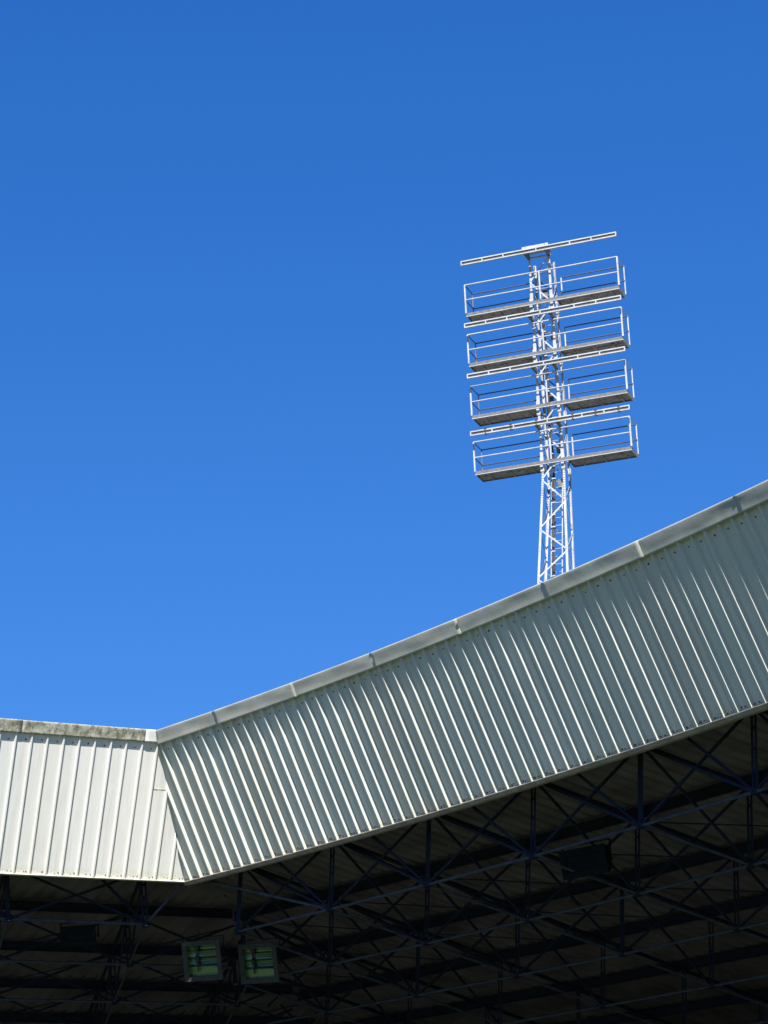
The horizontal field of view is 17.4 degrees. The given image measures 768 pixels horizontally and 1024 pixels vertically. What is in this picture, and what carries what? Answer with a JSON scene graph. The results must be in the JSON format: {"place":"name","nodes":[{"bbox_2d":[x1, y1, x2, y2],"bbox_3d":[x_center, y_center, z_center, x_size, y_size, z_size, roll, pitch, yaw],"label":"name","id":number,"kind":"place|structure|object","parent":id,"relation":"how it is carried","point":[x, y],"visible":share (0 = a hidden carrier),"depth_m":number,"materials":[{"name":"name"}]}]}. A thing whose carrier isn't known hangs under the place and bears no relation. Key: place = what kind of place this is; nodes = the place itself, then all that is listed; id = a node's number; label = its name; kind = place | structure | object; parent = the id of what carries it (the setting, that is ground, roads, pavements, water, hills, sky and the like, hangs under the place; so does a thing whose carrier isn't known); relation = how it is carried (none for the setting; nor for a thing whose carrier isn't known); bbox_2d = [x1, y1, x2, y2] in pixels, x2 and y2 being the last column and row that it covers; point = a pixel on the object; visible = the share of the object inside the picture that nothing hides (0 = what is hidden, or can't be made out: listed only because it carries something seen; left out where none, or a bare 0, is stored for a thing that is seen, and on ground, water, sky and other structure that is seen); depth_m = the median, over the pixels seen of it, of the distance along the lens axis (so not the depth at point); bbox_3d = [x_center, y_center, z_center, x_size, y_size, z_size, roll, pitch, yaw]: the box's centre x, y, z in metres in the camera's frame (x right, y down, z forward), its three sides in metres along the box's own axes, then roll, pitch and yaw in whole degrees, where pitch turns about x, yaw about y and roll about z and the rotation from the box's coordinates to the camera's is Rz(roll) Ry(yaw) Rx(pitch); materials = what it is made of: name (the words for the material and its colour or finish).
{"place":"outdoors","nodes":[
{"label":"outdoors","id":0,"kind":"place"},
{"bbox_2d":[0,718,323,1023],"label":"grandstand","id":1,"kind":"object","parent":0,"point":[88,836],"visible":0.9,"depth_m":52.72,"materials":[{"name":"grey metal"}]},
{"bbox_2d":[60,920,98,946],"bbox_3d":[-6.227,8.633,51.317,0.820,0.526,0.432,-5,-19,9],"label":"floodlight","id":2,"kind":"object","parent":1,"relation":"attached to","point":[77,935],"visible":0.88,"depth_m":51.16,"materials":[{"name":"black metal"}]},
{"bbox_2d":[181,935,224,981],"bbox_3d":[-3.765,9.301,52.262,0.900,0.951,0.549,-5,-19,9],"label":"floodlight","id":3,"kind":"object","parent":1,"relation":"hanging from","point":[202,960],"visible":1,"depth_m":52.13,"materials":[{"name":"green"}]},
{"bbox_2d":[238,937,280,983],"bbox_3d":[-2.620,9.450,52.793,0.900,0.951,0.549,-5,-19,9],"label":"floodlight","id":4,"kind":"object","parent":1,"relation":"attached to","point":[258,962],"visible":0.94,"depth_m":52.66,"materials":[{"name":"green"}]},
{"bbox_2d":[0,0,767,729],"label":"sky","id":5,"kind":"structure","parent":0,"point":[237,461],"materials":[{"name":"blue"}]},
{"bbox_2d":[156,480,767,1023],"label":"grandstand","id":6,"kind":"object","parent":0,"point":[386,834],"visible":0.98,"depth_m":47.29,"materials":[{"name":"metal"}]},
{"bbox_2d":[558,838,612,880],"bbox_3d":[3.655,6.215,44.828,1.080,0.649,0.430,-18,-24,38],"label":"floodlight","id":7,"kind":"object","parent":6,"relation":"attached to","point":[597,859],"visible":0.94,"depth_m":44.66,"materials":[{"name":"black metal"}]},
{"bbox_2d":[460,231,638,583],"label":"floodlight tower","id":8,"kind":"structure","parent":0,"point":[569,353],"depth_m":80.19,"materials":[{"name":"white metal"}]}
]}

